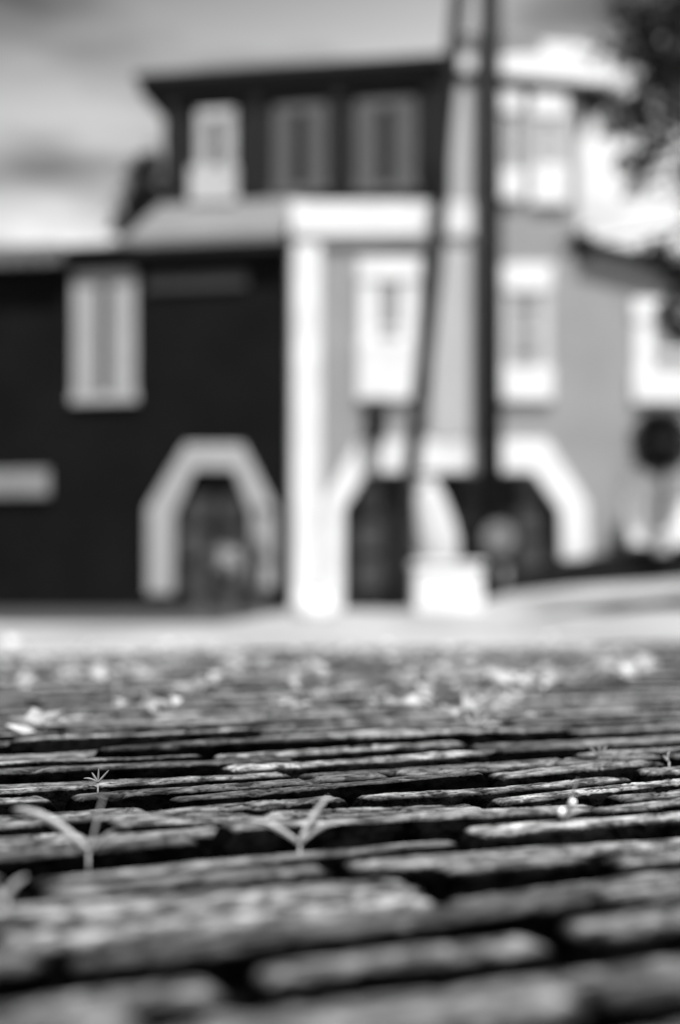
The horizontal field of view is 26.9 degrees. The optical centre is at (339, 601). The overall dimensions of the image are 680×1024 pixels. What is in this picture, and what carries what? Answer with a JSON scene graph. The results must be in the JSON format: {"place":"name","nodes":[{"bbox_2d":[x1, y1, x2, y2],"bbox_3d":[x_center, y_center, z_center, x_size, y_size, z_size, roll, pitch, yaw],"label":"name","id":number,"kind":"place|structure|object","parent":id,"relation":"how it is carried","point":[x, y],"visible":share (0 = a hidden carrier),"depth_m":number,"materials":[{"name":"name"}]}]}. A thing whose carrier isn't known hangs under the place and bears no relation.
{"place":"outdoors","nodes":[
{"label":"outdoors","id":0,"kind":"place"},
{"bbox_2d":[0,609,292,622],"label":"asphalt road","id":1,"kind":"structure","parent":0,"point":[116,615],"depth_m":14.62,"materials":[{"name":"grey asphalt"}]},
{"bbox_2d":[180,522,218,608],"bbox_3d":[-2.488,-0.638,25.408,0.724,1.576,0.810,0,0,14],"label":"potted plant","id":2,"kind":"object","parent":1,"relation":"on","point":[200,599],"visible":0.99,"depth_m":25.33,"materials":[{"name":"grey plant"}]},
{"bbox_2d":[214,545,244,608],"bbox_3d":[-1.942,-0.427,25.145,0.623,1.155,0.787,0,0,0],"label":"potted plant","id":3,"kind":"object","parent":1,"relation":"on","point":[228,599],"visible":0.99,"depth_m":25.10,"materials":[{"name":"grey plant"}]},
{"bbox_2d":[244,505,273,608],"bbox_3d":[-1.385,-0.798,25.331,0.599,1.896,0.548,0,0,31],"label":"potted plant","id":4,"kind":"object","parent":1,"relation":"on","point":[258,599],"visible":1,"depth_m":25.25,"materials":[{"name":"grey plant"}]},
{"bbox_2d":[0,642,679,1023],"bbox_3d":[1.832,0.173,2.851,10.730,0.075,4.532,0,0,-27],"label":"brick street","id":5,"kind":"structure","parent":0,"point":[152,916],"depth_m":0.91,"materials":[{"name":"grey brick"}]},
{"bbox_2d":[0,876,26,905],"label":"weed","id":6,"kind":"object","parent":5,"relation":"on","point":[12,887],"visible":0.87,"depth_m":0.71,"materials":[{"name":"grey plant"}]},
{"bbox_2d":[12,791,115,872],"bbox_3d":[-0.164,0.139,0.852,0.069,0.052,0.008,0,0,17],"label":"weed","id":7,"kind":"object","parent":5,"relation":"on","point":[65,830],"visible":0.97,"depth_m":0.85,"materials":[{"name":"grey plant"}]},
{"bbox_2d":[83,769,108,791],"bbox_3d":[-0.200,0.151,1.169,0.021,0.028,0.002,0,0,0],"label":"weed","id":8,"kind":"object","parent":5,"relation":"on","point":[97,780],"visible":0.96,"depth_m":1.17,"materials":[{"name":"grey plant"}]},
{"bbox_2d":[249,796,338,853],"bbox_3d":[-0.028,0.143,0.883,0.056,0.043,0.012,0,0,0],"label":"weed","id":9,"kind":"object","parent":5,"relation":"on","point":[306,827],"visible":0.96,"depth_m":0.88,"materials":[{"name":"grey plant"}]},
{"bbox_2d":[0,632,676,732],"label":"leaf litter","id":10,"kind":"object","parent":5,"relation":"on","point":[414,700],"visible":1,"depth_m":2.64,"materials":[{"name":"grey plant"}]},
{"bbox_2d":[464,694,487,727],"bbox_3d":[0.158,0.136,1.657,0.027,0.059,0.002,0,0,0],"label":"weed","id":11,"kind":"object","parent":5,"relation":"on","point":[475,723],"visible":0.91,"depth_m":1.66,"materials":[{"name":"grey plant"}]},
{"bbox_2d":[545,778,590,820],"bbox_3d":[0.156,0.143,0.968,0.032,0.044,0.014,0,0,0],"label":"weed","id":12,"kind":"object","parent":5,"relation":"on","point":[560,812],"visible":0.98,"depth_m":0.97,"materials":[{"name":"white plant"}]},
{"bbox_2d":[590,744,611,756],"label":"weed","id":13,"kind":"object","parent":5,"relation":"on","point":[599,753],"visible":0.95,"depth_m":1.38,"materials":[{"name":"grey plant"}]},
{"bbox_2d":[663,752,669,766],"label":"weed","id":14,"kind":"object","parent":5,"relation":"on","point":[667,759],"visible":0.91,"depth_m":1.33,"materials":[{"name":"grey plant"}]},
{"bbox_2d":[0,580,679,654],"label":"pavement","id":15,"kind":"structure","parent":0,"point":[586,615],"depth_m":7.94,"materials":[{"name":"concrete"}]},
{"bbox_2d":[293,588,336,618],"bbox_3d":[-0.212,0.027,12.000,0.371,0.272,0.344,0,0,0],"label":"painted stone","id":16,"kind":"object","parent":15,"relation":"on","point":[314,603],"visible":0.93,"depth_m":11.87,"materials":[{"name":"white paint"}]},
{"bbox_2d":[384,0,465,609],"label":"leaning pole","id":17,"kind":"object","parent":15,"relation":"on","point":[418,412],"visible":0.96,"depth_m":24.80,"materials":[{"name":"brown wood"}]},
{"bbox_2d":[409,562,484,613],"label":"stone block","id":18,"kind":"structure","parent":15,"relation":"on","point":[446,587],"depth_m":17.15,"materials":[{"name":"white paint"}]},
{"bbox_2d":[411,477,458,561],"bbox_3d":[1.171,-0.999,17.508,0.490,1.040,0.472,0,0,40],"label":"buttress","id":19,"kind":"object","parent":18,"relation":"on","point":[437,538],"visible":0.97,"depth_m":17.36,"materials":[{"name":"white paint"}]},
{"bbox_2d":[478,0,514,600],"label":"utility pole","id":20,"kind":"object","parent":15,"relation":"on","point":[496,536],"visible":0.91,"depth_m":25.32,"materials":[{"name":"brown wood"}]},
{"bbox_2d":[562,0,679,349],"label":"street tree","id":21,"kind":"object","parent":15,"relation":"on","point":[658,63],"visible":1,"depth_m":12.34,"materials":[{"name":"black plant"}]},
{"bbox_2d":[614,597,679,609],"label":"kerb stone","id":22,"kind":"object","parent":15,"relation":"on","point":[674,601],"visible":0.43,"depth_m":14.26,"materials":[{"name":"grey stone"}]},
{"bbox_2d":[627,409,679,552],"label":"topiary tree","id":23,"kind":"object","parent":15,"relation":"on","point":[655,457],"visible":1,"depth_m":24.72,"materials":[{"name":"black plant"}]},
{"bbox_2d":[0,0,679,258],"label":"sky","id":24,"kind":"structure","parent":0,"point":[72,105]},
{"bbox_2d":[620,466,679,545],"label":"garden wall","id":25,"kind":"structure","parent":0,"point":[639,506],"depth_m":25.05,"materials":[{"name":"white paint"}]},
{"label":"ground","id":26,"kind":"structure","parent":0,"visible":0},
{"bbox_2d":[100,143,163,243],"bbox_3d":[-4.688,-5.202,33.023,2.033,10.911,1.852,0,0,0],"label":"back tree","id":27,"kind":"object","parent":26,"relation":"on","point":[136,207],"visible":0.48,"depth_m":32.84,"materials":[{"name":"black plant"}]},
{"bbox_2d":[0,53,444,608],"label":"dark house","id":28,"kind":"structure","parent":26,"relation":"on","point":[145,394],"depth_m":26.62,"materials":[{"name":"grey paint"}]},
{"bbox_2d":[70,270,137,403],"bbox_3d":[-4.408,-4.931,26.567,1.298,2.453,0.090,0,0,10],"label":"window","id":29,"kind":"structure","parent":28,"relation":"in","point":[104,302],"depth_m":26.58,"materials":[{"name":"grey glass"}]},
{"bbox_2d":[189,108,237,204],"bbox_3d":[-2.447,-8.662,27.639,0.925,1.866,0.300,0,0,10],"label":"window","id":30,"kind":"structure","parent":28,"relation":"in","point":[214,179],"depth_m":27.66,"materials":[{"name":"white glass"}]},
{"bbox_2d":[178,471,250,608],"bbox_3d":[-2.310,-1.144,26.460,1.441,2.589,0.090,0,0,10],"label":"door","id":31,"kind":"structure","parent":28,"relation":"in","point":[215,501],"depth_m":26.44,"materials":[{"name":"paint"}]},
{"bbox_2d":[271,102,327,195],"bbox_3d":[-0.778,-8.722,27.450,1.106,1.741,0.090,0,0,10],"label":"window","id":32,"kind":"structure","parent":28,"relation":"in","point":[299,129],"depth_m":27.46,"materials":[{"name":"grey glass"}]},
{"bbox_2d":[353,97,417,193],"bbox_3d":[0.866,-8.695,27.160,1.233,1.789,0.090,0,0,10],"label":"window","id":33,"kind":"structure","parent":28,"relation":"in","point":[385,128],"depth_m":27.17,"materials":[{"name":"grey glass"}]},
{"bbox_2d":[289,33,679,608],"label":"pale house","id":34,"kind":"structure","parent":26,"relation":"on","point":[590,370],"depth_m":25.95,"materials":[{"name":"paint"}]},
{"bbox_2d":[344,474,395,608],"bbox_3d":[0.557,-1.087,26.295,0.970,2.574,0.090,0,0,0],"label":"gateway door","id":35,"kind":"structure","parent":34,"relation":"in","point":[370,513],"depth_m":26.28,"materials":[{"name":"paint"}]},
{"bbox_2d":[357,258,419,399],"bbox_3d":[0.896,-4.965,25.944,1.156,2.581,0.108,0,0,0],"label":"window","id":36,"kind":"structure","parent":34,"relation":"in","point":[387,345],"depth_m":25.92,"materials":[{"name":"white glass"}]},
{"bbox_2d":[397,474,449,608],"bbox_3d":[1.547,-1.087,26.295,0.970,2.574,0.090,0,0,0],"label":"gateway door","id":37,"kind":"structure","parent":34,"relation":"in","point":[443,480],"depth_m":26.28,"materials":[{"name":"paint"}]},
{"bbox_2d":[451,474,503,585],"bbox_3d":[2.537,-1.170,26.295,0.970,2.740,0.090,0,0,0],"label":"gateway door","id":38,"kind":"structure","parent":34,"relation":"in","point":[464,487],"depth_m":26.28,"materials":[{"name":"paint"}]},
{"bbox_2d":[501,91,522,199],"bbox_3d":[3.110,-8.308,25.944,0.439,1.973,0.108,0,0,0],"label":"window","id":39,"kind":"structure","parent":34,"relation":"in","point":[511,101],"depth_m":25.93,"materials":[{"name":"white glass"}]},
{"bbox_2d":[502,263,552,399],"bbox_3d":[3.382,-4.910,25.944,0.984,2.503,0.108,0,0,0],"label":"window","id":40,"kind":"structure","parent":34,"relation":"in","point":[527,373],"depth_m":25.95,"materials":[{"name":"white glass"}]},
{"bbox_2d":[504,474,556,579],"bbox_3d":[3.527,-1.170,26.295,0.970,2.740,0.090,0,0,0],"label":"gateway door","id":41,"kind":"structure","parent":34,"relation":"in","point":[532,517],"depth_m":26.28,"materials":[{"name":"paint"}]},
{"bbox_2d":[531,93,567,204],"bbox_3d":[3.819,-8.246,25.944,0.672,2.035,0.108,0,0,0],"label":"window","id":42,"kind":"structure","parent":34,"relation":"in","point":[549,169],"depth_m":25.92,"materials":[{"name":"white glass"}]},
{"bbox_2d":[633,299,679,401],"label":"window","id":43,"kind":"structure","parent":34,"relation":"in","point":[656,374],"depth_m":25.92,"materials":[{"name":"white glass"}]}
]}

